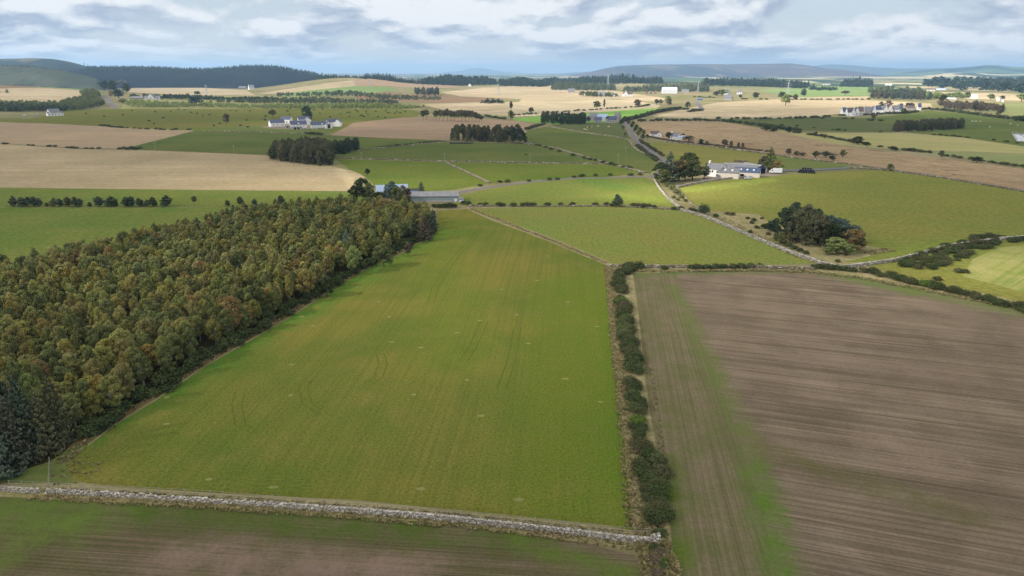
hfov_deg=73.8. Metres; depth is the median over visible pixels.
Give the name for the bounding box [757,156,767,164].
broadleaf tree
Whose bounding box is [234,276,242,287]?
birch tree
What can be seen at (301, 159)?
pine tree
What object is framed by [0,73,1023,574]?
ground
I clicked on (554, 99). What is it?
field
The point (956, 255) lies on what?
gorse bush
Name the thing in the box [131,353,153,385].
birch tree
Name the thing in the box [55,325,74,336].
birch tree
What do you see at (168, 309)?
birch tree
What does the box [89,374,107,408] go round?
broadleaf tree
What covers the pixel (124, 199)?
pine tree
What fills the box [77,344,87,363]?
birch tree
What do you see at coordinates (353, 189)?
broadleaf tree
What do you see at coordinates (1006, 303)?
gorse bush
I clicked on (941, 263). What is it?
gorse bush
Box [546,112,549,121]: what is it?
conifer tree
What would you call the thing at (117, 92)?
broadleaf tree
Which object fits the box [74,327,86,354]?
birch tree
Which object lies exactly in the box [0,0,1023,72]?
sky
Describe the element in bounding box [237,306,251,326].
birch tree
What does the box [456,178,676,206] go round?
field
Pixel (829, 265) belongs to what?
gorse bush
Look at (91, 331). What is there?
birch tree
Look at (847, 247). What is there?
broadleaf tree
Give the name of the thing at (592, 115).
farm barn
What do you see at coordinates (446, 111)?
pine tree
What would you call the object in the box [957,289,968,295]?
gorse bush
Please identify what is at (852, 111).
village house
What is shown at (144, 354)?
birch tree
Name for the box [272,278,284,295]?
birch tree
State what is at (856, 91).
field
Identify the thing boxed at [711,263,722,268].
gorse bush
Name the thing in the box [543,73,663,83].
woodland
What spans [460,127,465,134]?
pine tree
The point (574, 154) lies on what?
hedge
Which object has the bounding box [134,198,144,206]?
pine tree
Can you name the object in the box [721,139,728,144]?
broadleaf tree
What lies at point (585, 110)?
hedge
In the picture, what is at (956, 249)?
gorse bush
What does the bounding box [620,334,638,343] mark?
gorse bush
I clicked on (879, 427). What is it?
field
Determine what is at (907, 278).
gorse bush
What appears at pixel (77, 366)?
birch tree
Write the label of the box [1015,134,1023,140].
building
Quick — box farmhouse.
[705,160,726,176]
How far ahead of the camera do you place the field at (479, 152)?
525.03 m
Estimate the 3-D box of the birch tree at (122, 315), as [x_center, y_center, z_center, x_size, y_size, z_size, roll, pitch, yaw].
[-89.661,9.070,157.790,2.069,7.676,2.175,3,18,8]
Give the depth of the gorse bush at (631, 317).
170.41 m
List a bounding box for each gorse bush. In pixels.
[608,279,620,285]
[612,271,625,277]
[614,310,626,316]
[615,268,625,274]
[615,296,628,305]
[615,305,628,311]
[615,317,631,325]
[615,326,633,332]
[616,299,633,306]
[616,330,634,339]
[617,323,635,330]
[617,340,636,347]
[619,287,629,292]
[619,314,633,319]
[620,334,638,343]
[620,345,636,352]
[621,261,633,266]
[621,306,633,312]
[621,316,636,323]
[622,335,642,346]
[622,375,639,383]
[623,322,637,332]
[623,355,642,365]
[623,359,637,371]
[623,389,640,400]
[624,346,644,355]
[624,351,645,361]
[624,401,641,412]
[626,379,643,390]
[627,395,646,403]
[627,422,636,429]
[628,364,645,374]
[630,414,648,424]
[630,436,654,452]
[630,456,651,470]
[631,398,649,408]
[631,427,646,436]
[632,432,643,439]
[632,444,641,452]
[632,464,653,476]
[633,261,645,267]
[634,406,649,415]
[634,422,649,431]
[636,475,650,483]
[636,482,651,492]
[638,470,657,479]
[639,503,662,518]
[639,506,667,525]
[640,445,660,458]
[640,490,651,502]
[646,484,669,498]
[646,499,668,510]
[647,450,667,463]
[647,457,667,465]
[649,494,670,506]
[652,463,674,478]
[652,485,673,499]
[652,504,675,524]
[653,477,673,490]
[692,264,702,268]
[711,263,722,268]
[729,263,738,268]
[737,262,747,268]
[815,264,826,267]
[823,263,834,268]
[833,264,842,269]
[840,265,850,270]
[858,267,867,272]
[867,267,878,272]
[875,271,883,276]
[884,269,898,276]
[894,274,907,281]
[897,262,909,266]
[901,275,913,283]
[903,260,914,265]
[908,278,921,284]
[912,263,922,268]
[917,260,927,264]
[917,279,931,286]
[919,255,933,260]
[924,263,937,269]
[926,247,939,252]
[926,284,938,289]
[932,276,942,280]
[932,281,946,289]
[933,260,946,266]
[935,252,948,256]
[937,250,948,254]
[939,242,953,246]
[939,259,952,263]
[946,285,962,293]
[948,247,961,252]
[953,253,961,257]
[953,268,961,271]
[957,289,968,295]
[958,250,970,256]
[964,248,976,253]
[965,243,976,248]
[966,236,980,238]
[966,290,981,295]
[968,291,983,299]
[976,233,986,238]
[976,244,986,248]
[978,240,990,243]
[983,243,995,248]
[984,232,995,236]
[984,296,998,304]
[988,297,1003,304]
[991,241,999,245]
[996,299,1011,306]
[1005,237,1014,241]
[1011,300,1023,308]
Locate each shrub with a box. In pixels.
[611,198,623,206]
[648,542,656,549]
[648,553,661,563]
[651,526,668,536]
[651,567,664,575]
[656,546,667,554]
[658,561,669,570]
[662,557,671,563]
[697,203,710,213]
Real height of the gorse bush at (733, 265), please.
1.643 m
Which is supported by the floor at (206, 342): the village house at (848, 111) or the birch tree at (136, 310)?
the birch tree at (136, 310)
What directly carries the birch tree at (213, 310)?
on the floor at (206, 342)
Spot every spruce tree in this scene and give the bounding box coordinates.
[0,379,12,420]
[0,395,43,474]
[0,425,26,479]
[2,375,51,462]
[24,387,65,460]
[38,373,82,450]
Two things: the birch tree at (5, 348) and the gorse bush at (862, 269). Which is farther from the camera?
the gorse bush at (862, 269)
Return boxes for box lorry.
[769,168,781,173]
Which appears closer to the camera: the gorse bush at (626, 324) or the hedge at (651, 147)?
the gorse bush at (626, 324)
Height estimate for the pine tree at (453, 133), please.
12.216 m
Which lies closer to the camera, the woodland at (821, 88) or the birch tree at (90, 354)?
the birch tree at (90, 354)
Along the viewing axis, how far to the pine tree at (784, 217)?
255.40 m
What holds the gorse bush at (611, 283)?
on the field at (631, 294)
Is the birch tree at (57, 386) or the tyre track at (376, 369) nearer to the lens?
the birch tree at (57, 386)
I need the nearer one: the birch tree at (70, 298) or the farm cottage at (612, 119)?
the birch tree at (70, 298)
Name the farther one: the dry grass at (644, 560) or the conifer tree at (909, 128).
the conifer tree at (909, 128)
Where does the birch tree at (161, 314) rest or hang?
on the floor at (206, 342)
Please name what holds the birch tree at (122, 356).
on the floor at (206, 342)
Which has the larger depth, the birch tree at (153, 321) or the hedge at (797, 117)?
the hedge at (797, 117)
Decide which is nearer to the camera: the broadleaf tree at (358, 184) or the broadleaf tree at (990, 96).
the broadleaf tree at (358, 184)
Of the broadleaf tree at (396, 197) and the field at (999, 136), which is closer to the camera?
the broadleaf tree at (396, 197)
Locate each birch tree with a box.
[0,306,21,320]
[0,314,18,321]
[0,317,15,325]
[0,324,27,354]
[0,342,11,354]
[0,351,7,357]
[0,356,5,372]
[0,369,22,401]
[0,375,13,391]
[2,356,19,370]
[3,322,18,342]
[5,335,19,360]
[5,359,20,375]
[8,353,17,361]
[16,320,34,339]
[17,342,34,360]
[17,354,37,367]
[17,359,33,384]
[17,372,43,411]
[20,362,30,374]
[21,311,30,320]
[23,306,36,317]
[23,340,38,358]
[25,337,44,353]
[27,311,38,325]
[27,325,42,343]
[28,385,51,413]
[30,359,55,383]
[30,363,43,385]
[33,310,51,324]
[36,318,52,340]
[37,349,55,370]
[40,326,55,348]
[40,341,56,353]
[40,348,64,372]
[41,376,60,385]
[42,381,63,397]
[45,302,56,320]
[47,357,58,373]
[49,313,67,328]
[49,366,73,392]
[50,311,62,326]
[50,325,66,347]
[53,381,75,410]
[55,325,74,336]
[56,329,69,353]
[56,338,76,360]
[56,393,68,410]
[57,352,82,384]
[58,304,72,314]
[60,315,74,339]
[61,392,84,426]
[63,292,77,307]
[64,357,83,379]
[64,372,77,386]
[69,334,80,353]
[70,313,77,324]
[72,301,87,325]
[72,375,98,395]
[74,317,86,344]
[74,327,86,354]
[76,380,90,412]
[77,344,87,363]
[79,356,103,374]
[82,389,103,416]
[83,325,92,337]
[83,358,104,376]
[84,310,93,325]
[84,348,97,375]
[85,298,99,314]
[85,328,100,346]
[87,301,95,324]
[87,334,100,349]
[92,322,101,327]
[92,345,113,366]
[93,307,102,323]
[93,324,112,349]
[95,338,119,360]
[96,374,125,406]
[97,290,111,305]
[98,298,114,318]
[100,313,113,323]
[100,362,111,379]
[102,353,118,369]
[103,320,116,329]
[108,328,135,350]
[110,296,124,308]
[110,326,122,348]
[112,306,129,325]
[112,337,137,362]
[114,362,135,399]
[117,291,128,311]
[117,312,125,324]
[117,351,132,378]
[119,319,135,340]
[124,346,144,382]
[125,294,139,314]
[126,335,137,370]
[128,296,142,315]
[128,312,139,334]
[130,308,139,318]
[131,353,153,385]
[132,319,156,342]
[135,328,147,353]
[138,350,151,378]
[139,313,150,327]
[139,344,156,370]
[140,298,150,311]
[140,333,152,349]
[141,290,149,299]
[143,305,159,317]
[145,293,156,305]
[145,317,158,341]
[146,297,160,319]
[146,310,156,318]
[152,311,172,330]
[154,335,169,359]
[155,284,170,307]
[155,291,165,307]
[155,342,175,371]
[156,325,173,339]
[162,303,171,323]
[162,305,176,318]
[162,319,172,328]
[162,330,172,361]
[163,332,185,366]
[171,295,182,309]
[171,308,181,328]
[171,317,196,339]
[173,282,181,293]
[174,310,186,316]
[175,291,184,297]
[175,296,188,314]
[175,319,193,343]
[176,323,197,350]
[178,284,190,291]
[181,326,197,355]
[184,287,193,295]
[184,295,202,316]
[187,300,198,316]
[188,315,202,337]
[192,277,201,294]
[192,315,207,340]
[194,291,204,320]
[197,299,209,322]
[200,288,209,293]
[201,296,210,309]
[204,319,221,344]
[205,292,213,303]
[205,322,216,344]
[207,299,221,321]
[208,277,224,298]
[208,315,217,331]
[211,289,219,304]
[216,295,222,309]
[217,309,233,338]
[220,285,236,300]
[226,289,236,297]
[230,284,238,290]
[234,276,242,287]
[236,288,244,303]
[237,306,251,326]
[243,285,255,308]
[243,305,253,326]
[248,299,262,323]
[253,279,262,286]
[260,274,268,287]
[264,287,271,307]
[265,290,278,315]
[266,284,275,292]
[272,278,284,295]
[273,282,282,303]
[285,275,293,297]
[288,271,297,297]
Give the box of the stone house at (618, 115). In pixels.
[614,112,620,120]
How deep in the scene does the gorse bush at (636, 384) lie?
134.45 m
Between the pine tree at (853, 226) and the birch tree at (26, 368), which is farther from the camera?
the pine tree at (853, 226)
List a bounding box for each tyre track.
[231,391,247,430]
[241,391,257,430]
[298,376,320,415]
[307,376,330,415]
[364,353,378,383]
[373,353,387,383]
[428,229,476,300]
[434,230,480,301]
[459,321,480,360]
[468,321,487,360]
[497,328,513,388]
[506,328,520,388]
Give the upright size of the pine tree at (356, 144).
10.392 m
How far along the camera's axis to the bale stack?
422.33 m
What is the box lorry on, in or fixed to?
on the yard at (767, 173)
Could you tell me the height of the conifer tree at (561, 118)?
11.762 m
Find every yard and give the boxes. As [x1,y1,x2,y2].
[263,124,333,128]
[702,162,775,179]
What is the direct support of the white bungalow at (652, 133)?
on the field at (718, 132)
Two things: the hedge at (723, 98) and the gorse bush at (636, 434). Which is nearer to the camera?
the gorse bush at (636, 434)
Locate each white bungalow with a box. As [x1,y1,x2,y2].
[649,131,657,135]
[670,131,679,139]
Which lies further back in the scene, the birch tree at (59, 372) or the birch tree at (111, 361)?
the birch tree at (111, 361)
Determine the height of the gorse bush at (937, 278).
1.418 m
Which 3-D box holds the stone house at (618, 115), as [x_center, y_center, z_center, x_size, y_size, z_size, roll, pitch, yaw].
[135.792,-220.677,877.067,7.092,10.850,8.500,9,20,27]
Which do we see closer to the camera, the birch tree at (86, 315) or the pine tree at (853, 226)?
the birch tree at (86, 315)
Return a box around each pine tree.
[7,196,16,206]
[15,197,23,205]
[22,197,30,205]
[29,196,36,206]
[36,198,43,205]
[48,198,57,206]
[56,198,63,206]
[63,197,70,206]
[69,197,76,206]
[76,198,83,206]
[93,196,105,206]
[104,196,117,206]
[120,197,129,206]
[125,196,134,205]
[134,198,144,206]
[143,199,150,206]
[149,197,157,206]
[159,195,171,206]
[237,196,243,203]
[268,110,275,115]
[268,145,276,158]
[277,144,286,161]
[277,195,284,203]
[284,142,291,159]
[288,147,297,162]
[292,145,300,162]
[296,143,301,158]
[299,149,305,162]
[301,148,308,163]
[308,147,315,164]
[313,145,321,162]
[315,150,324,165]
[320,144,326,161]
[324,149,333,164]
[326,151,333,164]
[327,142,334,158]
[332,140,337,153]
[340,140,347,153]
[345,139,351,152]
[352,138,358,149]
[444,108,449,120]
[450,128,455,140]
[454,126,459,134]
[455,110,460,116]
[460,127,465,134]
[464,126,470,141]
[471,124,476,139]
[477,127,481,141]
[482,125,487,141]
[489,129,495,141]
[495,129,500,142]
[499,129,503,141]
[500,129,507,142]
[510,127,516,143]
[513,124,520,143]
[518,128,524,141]
[521,133,527,141]
[774,207,796,237]
[785,208,807,241]
[788,202,801,228]
[798,212,821,245]
[801,204,814,213]
[807,214,830,246]
[812,208,824,227]
[819,215,842,242]
[838,219,850,238]
[844,224,864,238]
[976,105,986,112]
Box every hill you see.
[0,58,87,71]
[0,66,112,89]
[68,67,317,87]
[431,68,526,73]
[497,72,585,74]
[565,63,887,76]
[813,73,1023,78]
[815,64,966,74]
[884,65,1023,75]
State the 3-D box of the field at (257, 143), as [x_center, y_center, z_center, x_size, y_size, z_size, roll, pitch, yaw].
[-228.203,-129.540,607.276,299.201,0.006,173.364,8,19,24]
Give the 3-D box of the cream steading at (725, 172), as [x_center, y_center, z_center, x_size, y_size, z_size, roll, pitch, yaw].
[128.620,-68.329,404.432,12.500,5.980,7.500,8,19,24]
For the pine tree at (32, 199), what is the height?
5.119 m
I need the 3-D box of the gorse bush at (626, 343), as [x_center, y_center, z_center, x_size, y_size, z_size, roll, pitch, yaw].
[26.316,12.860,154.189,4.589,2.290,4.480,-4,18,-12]
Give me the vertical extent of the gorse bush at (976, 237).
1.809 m
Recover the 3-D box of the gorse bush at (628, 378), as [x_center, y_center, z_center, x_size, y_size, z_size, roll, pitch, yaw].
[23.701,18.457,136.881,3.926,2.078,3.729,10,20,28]
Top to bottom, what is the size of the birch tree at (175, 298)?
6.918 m
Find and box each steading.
[568,88,574,92]
[717,167,740,178]
[735,167,760,177]
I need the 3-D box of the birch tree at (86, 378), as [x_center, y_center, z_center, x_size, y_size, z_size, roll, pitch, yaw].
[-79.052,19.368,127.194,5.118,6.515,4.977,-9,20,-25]
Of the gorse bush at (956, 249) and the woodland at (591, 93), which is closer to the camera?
the gorse bush at (956, 249)
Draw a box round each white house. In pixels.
[46,108,61,115]
[268,119,284,126]
[280,116,292,123]
[289,120,306,127]
[297,116,309,119]
[303,116,310,124]
[310,121,325,128]
[324,121,331,128]
[326,119,336,125]
[334,119,341,125]
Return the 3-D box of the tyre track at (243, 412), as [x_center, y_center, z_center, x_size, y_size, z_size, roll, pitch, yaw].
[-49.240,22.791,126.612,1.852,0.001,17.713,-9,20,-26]
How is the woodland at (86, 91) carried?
on the ground at (680, 99)
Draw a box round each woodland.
[0,64,91,76]
[0,94,104,110]
[0,193,434,319]
[79,87,100,96]
[86,64,317,76]
[124,98,195,107]
[132,93,287,100]
[197,101,424,108]
[209,96,398,103]
[276,90,441,99]
[312,72,416,83]
[416,73,497,85]
[480,98,503,103]
[497,76,557,86]
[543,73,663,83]
[550,80,615,90]
[579,91,617,96]
[622,80,709,91]
[700,76,814,88]
[809,86,837,90]
[839,76,873,86]
[867,85,922,92]
[921,76,1023,92]
[925,91,970,97]
[936,100,1004,110]
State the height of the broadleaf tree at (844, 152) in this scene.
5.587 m
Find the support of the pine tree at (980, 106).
on the ground at (680, 99)
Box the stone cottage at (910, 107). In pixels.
[906,105,914,109]
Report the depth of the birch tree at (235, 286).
181.48 m
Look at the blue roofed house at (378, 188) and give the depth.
339.99 m
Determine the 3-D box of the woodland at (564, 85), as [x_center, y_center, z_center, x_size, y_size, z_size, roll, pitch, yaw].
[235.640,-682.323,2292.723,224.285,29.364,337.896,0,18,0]
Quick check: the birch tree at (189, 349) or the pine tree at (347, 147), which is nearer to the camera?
the birch tree at (189, 349)
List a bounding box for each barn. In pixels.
[589,113,598,120]
[597,114,607,120]
[724,94,731,99]
[724,163,749,164]
[729,164,757,167]
[744,162,766,173]
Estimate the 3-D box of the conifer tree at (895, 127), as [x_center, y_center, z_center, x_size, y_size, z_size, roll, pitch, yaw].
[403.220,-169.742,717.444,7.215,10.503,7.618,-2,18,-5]
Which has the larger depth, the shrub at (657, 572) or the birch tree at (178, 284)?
the birch tree at (178, 284)
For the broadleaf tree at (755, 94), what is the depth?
1584.73 m
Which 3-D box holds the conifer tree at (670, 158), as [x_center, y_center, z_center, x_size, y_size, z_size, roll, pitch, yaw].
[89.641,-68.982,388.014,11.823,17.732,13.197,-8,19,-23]
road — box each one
[102,94,117,107]
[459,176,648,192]
[623,121,666,176]
[679,174,780,184]
[695,101,704,109]
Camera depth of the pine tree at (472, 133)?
626.80 m
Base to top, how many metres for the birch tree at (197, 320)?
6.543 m
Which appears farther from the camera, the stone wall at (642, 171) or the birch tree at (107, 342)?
the stone wall at (642, 171)
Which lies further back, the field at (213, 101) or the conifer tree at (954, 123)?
the field at (213, 101)
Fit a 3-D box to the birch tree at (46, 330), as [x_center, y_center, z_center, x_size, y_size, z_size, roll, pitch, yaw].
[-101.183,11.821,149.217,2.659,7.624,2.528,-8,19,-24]
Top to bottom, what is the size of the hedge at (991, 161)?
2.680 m
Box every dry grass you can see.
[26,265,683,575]
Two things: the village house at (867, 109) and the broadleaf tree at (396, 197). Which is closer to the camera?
the broadleaf tree at (396, 197)
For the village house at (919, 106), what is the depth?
1124.59 m
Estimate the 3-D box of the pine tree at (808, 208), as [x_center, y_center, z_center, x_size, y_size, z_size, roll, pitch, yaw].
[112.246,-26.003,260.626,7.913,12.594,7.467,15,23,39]
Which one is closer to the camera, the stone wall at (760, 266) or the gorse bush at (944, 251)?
the stone wall at (760, 266)
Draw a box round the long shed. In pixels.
[410,191,459,201]
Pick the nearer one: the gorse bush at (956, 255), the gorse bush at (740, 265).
the gorse bush at (740, 265)
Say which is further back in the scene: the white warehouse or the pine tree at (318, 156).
the white warehouse
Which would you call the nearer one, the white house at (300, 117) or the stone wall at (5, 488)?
the stone wall at (5, 488)
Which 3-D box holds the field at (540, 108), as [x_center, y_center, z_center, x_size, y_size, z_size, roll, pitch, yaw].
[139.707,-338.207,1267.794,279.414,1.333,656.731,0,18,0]
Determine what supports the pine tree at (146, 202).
on the field at (204, 198)
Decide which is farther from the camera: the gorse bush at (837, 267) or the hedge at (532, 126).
the hedge at (532, 126)
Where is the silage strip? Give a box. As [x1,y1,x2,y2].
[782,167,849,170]
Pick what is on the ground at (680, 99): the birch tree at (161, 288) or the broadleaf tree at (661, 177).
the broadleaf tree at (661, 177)
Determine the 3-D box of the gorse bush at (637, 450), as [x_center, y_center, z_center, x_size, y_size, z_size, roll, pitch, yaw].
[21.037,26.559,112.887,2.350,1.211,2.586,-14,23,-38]
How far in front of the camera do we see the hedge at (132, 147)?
554.38 m
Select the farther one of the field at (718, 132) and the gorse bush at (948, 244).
the field at (718, 132)
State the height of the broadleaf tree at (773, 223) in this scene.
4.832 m
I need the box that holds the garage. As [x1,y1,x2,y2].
[291,126,301,129]
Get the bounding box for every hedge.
[1,142,138,149]
[99,124,190,129]
[122,146,141,148]
[303,132,323,134]
[377,140,440,147]
[484,114,505,118]
[517,104,650,114]
[524,123,545,129]
[533,142,632,167]
[621,106,681,120]
[635,144,659,160]
[637,117,801,130]
[640,140,664,155]
[649,135,768,151]
[666,96,767,99]
[681,107,703,111]
[715,115,830,118]
[780,124,882,131]
[786,130,932,152]
[791,98,870,99]
[820,117,900,121]
[839,110,919,115]
[921,107,1010,118]
[931,133,1019,143]
[944,154,1023,166]
[1011,115,1023,120]
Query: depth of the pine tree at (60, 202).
316.82 m
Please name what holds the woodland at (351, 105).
on the field at (213, 101)
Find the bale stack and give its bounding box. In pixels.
[798,167,814,173]
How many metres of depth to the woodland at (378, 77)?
2361.62 m
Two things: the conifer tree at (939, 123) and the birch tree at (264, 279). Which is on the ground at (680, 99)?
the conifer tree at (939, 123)
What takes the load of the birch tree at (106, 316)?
on the floor at (206, 342)
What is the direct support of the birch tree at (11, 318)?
on the floor at (206, 342)
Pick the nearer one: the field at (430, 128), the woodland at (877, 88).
the field at (430, 128)
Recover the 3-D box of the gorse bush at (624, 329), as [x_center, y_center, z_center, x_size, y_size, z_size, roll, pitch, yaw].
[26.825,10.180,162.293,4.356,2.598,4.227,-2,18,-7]
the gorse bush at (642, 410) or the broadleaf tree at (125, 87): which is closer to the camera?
the gorse bush at (642, 410)
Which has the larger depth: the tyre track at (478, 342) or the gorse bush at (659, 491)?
the tyre track at (478, 342)
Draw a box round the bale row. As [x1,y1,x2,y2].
[450,142,472,143]
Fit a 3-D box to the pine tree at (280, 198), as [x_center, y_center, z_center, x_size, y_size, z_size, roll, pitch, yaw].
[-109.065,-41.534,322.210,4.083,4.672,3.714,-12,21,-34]
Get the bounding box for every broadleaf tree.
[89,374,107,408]
[97,80,108,90]
[107,80,116,90]
[111,89,124,97]
[116,80,126,86]
[122,83,130,93]
[187,95,203,104]
[220,296,243,332]
[222,113,228,123]
[247,284,267,318]
[295,269,316,292]
[301,106,312,115]
[318,275,335,296]
[345,245,361,268]
[347,185,358,199]
[354,178,369,197]
[364,183,374,197]
[372,244,393,266]
[373,191,384,197]
[385,181,396,199]
[390,186,402,203]
[400,185,405,193]
[403,188,411,201]
[508,110,514,118]
[593,101,600,106]
[633,99,641,105]
[652,162,670,182]
[657,169,672,182]
[672,159,687,180]
[677,163,693,181]
[680,152,698,169]
[683,135,693,140]
[687,160,703,179]
[699,165,710,177]
[717,89,729,94]
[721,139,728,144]
[752,92,759,98]
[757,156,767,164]
[760,125,770,130]
[767,220,779,232]
[768,160,784,167]
[777,231,787,244]
[781,93,791,104]
[821,151,830,157]
[821,224,842,246]
[822,247,836,254]
[825,237,847,253]
[836,243,856,255]
[839,150,847,155]
[841,229,867,248]
[852,136,864,143]
[856,237,865,249]
[938,94,948,100]
[971,157,982,162]
[972,103,979,111]
[987,94,994,99]
[995,108,1003,113]
[1015,93,1023,100]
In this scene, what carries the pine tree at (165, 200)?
on the field at (204, 198)
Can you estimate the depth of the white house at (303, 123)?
762.59 m
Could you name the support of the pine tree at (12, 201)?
on the field at (204, 198)
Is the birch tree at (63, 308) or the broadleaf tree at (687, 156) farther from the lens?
the broadleaf tree at (687, 156)
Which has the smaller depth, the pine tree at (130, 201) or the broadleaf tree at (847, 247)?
the broadleaf tree at (847, 247)
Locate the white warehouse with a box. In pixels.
[662,87,676,93]
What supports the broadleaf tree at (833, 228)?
on the field at (815, 251)
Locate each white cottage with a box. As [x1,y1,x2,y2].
[130,96,143,98]
[144,96,159,99]
[147,93,153,99]
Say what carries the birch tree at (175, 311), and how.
on the floor at (206, 342)
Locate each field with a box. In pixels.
[0,85,31,88]
[0,88,80,102]
[0,109,421,133]
[0,122,192,148]
[0,144,363,190]
[0,188,364,206]
[0,207,279,265]
[0,444,86,483]
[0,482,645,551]
[0,497,643,575]
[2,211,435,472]
[66,209,636,530]
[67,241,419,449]
[121,95,424,109]
[128,88,254,94]
[134,131,442,156]
[209,126,331,133]
[257,80,355,93]
[282,86,397,96]
[333,117,531,139]
[336,142,601,163]
[336,159,487,190]
[353,78,460,87]
[355,91,497,102]
[422,102,511,114]
[442,85,664,101]
[449,162,641,182]
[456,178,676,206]
[472,206,814,264]
[512,99,659,116]
[513,108,658,123]
[517,95,631,103]
[526,127,658,173]
[551,123,630,138]
[605,263,672,575]
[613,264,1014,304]
[633,272,777,575]
[638,120,1023,189]
[649,142,766,167]
[654,100,931,118]
[676,269,1023,575]
[679,170,1023,262]
[684,207,885,265]
[718,117,899,131]
[760,86,896,96]
[760,155,846,168]
[779,131,1023,153]
[780,96,869,98]
[856,111,1023,131]
[870,240,1023,300]
[906,129,1023,145]
[925,152,1023,167]
[933,92,1023,100]
[963,245,1023,291]
[968,103,1023,115]
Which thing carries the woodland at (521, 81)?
on the ground at (680, 99)
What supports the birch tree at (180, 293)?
on the floor at (206, 342)
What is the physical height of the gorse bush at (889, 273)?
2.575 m
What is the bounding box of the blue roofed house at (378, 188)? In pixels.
[375,184,407,197]
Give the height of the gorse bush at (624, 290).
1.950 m
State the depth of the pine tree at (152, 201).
316.25 m
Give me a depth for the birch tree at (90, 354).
133.24 m
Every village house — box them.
[846,107,850,115]
[850,107,854,115]
[854,106,859,115]
[858,106,863,114]
[863,106,871,114]
[871,105,875,113]
[875,105,881,113]
[881,104,887,112]
[888,104,892,111]
[892,104,899,111]
[916,102,921,109]
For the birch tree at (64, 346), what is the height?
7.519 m
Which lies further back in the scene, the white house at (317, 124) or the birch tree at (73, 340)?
the white house at (317, 124)
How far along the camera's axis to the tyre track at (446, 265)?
221.56 m
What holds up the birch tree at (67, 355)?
on the floor at (206, 342)
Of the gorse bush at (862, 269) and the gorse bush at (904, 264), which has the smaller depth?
the gorse bush at (862, 269)
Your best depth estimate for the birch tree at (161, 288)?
173.28 m
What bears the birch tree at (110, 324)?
on the floor at (206, 342)
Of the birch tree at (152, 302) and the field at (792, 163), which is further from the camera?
the field at (792, 163)
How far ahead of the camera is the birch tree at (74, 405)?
118.92 m
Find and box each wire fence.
[8,480,650,534]
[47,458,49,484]
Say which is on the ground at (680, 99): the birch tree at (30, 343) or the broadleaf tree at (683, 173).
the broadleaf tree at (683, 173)
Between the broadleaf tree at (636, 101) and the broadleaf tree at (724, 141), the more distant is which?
the broadleaf tree at (636, 101)
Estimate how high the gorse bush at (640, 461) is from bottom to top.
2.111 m
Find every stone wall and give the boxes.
[0,485,40,493]
[44,488,657,543]
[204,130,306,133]
[276,127,334,129]
[335,157,607,163]
[357,140,450,150]
[444,161,489,182]
[467,207,608,263]
[469,205,680,209]
[524,142,645,172]
[549,126,660,161]
[609,264,813,269]
[650,532,661,544]
[653,178,679,207]
[665,141,889,169]
[676,187,699,209]
[677,176,751,187]
[680,208,840,265]
[842,235,1023,266]
[850,167,890,170]
[891,170,1023,191]
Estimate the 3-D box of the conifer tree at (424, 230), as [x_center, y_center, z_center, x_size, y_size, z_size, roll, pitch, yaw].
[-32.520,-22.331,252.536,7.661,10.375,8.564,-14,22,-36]
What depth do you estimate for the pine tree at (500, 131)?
602.52 m
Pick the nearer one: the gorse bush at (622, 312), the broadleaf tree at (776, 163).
the gorse bush at (622, 312)
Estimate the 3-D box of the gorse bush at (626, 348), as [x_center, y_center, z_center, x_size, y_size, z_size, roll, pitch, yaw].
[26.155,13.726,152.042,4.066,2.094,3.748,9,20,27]
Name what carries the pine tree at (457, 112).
on the field at (430, 128)
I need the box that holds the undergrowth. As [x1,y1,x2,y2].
[73,226,437,439]
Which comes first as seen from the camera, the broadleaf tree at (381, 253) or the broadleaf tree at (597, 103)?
the broadleaf tree at (381, 253)
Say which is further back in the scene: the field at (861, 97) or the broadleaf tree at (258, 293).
the field at (861, 97)
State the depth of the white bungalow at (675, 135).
632.17 m
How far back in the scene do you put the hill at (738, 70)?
8643.01 m
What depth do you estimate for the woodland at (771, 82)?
2573.20 m
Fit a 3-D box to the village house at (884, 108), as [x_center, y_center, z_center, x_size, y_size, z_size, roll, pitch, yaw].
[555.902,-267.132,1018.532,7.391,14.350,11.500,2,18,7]
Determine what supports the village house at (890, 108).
on the ground at (680, 99)
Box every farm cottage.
[594,117,601,122]
[608,116,616,122]
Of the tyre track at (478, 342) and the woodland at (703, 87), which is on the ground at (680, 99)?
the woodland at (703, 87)
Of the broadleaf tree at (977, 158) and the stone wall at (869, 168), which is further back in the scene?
the broadleaf tree at (977, 158)
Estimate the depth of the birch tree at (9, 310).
160.58 m
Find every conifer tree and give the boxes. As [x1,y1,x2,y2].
[341,230,354,257]
[404,242,411,252]
[407,212,420,235]
[415,215,433,241]
[418,182,424,190]
[428,209,438,228]
[540,114,546,122]
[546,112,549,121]
[551,113,555,123]
[559,115,564,123]
[566,114,571,123]
[570,113,575,123]
[576,114,580,123]
[580,115,584,123]
[658,151,679,181]
[761,147,777,170]
[800,88,806,95]
[891,122,899,131]
[898,122,905,130]
[906,122,913,130]
[916,121,923,130]
[921,121,927,130]
[928,121,935,130]
[936,121,941,129]
[942,120,948,129]
[948,119,953,129]
[951,120,956,128]
[956,118,964,128]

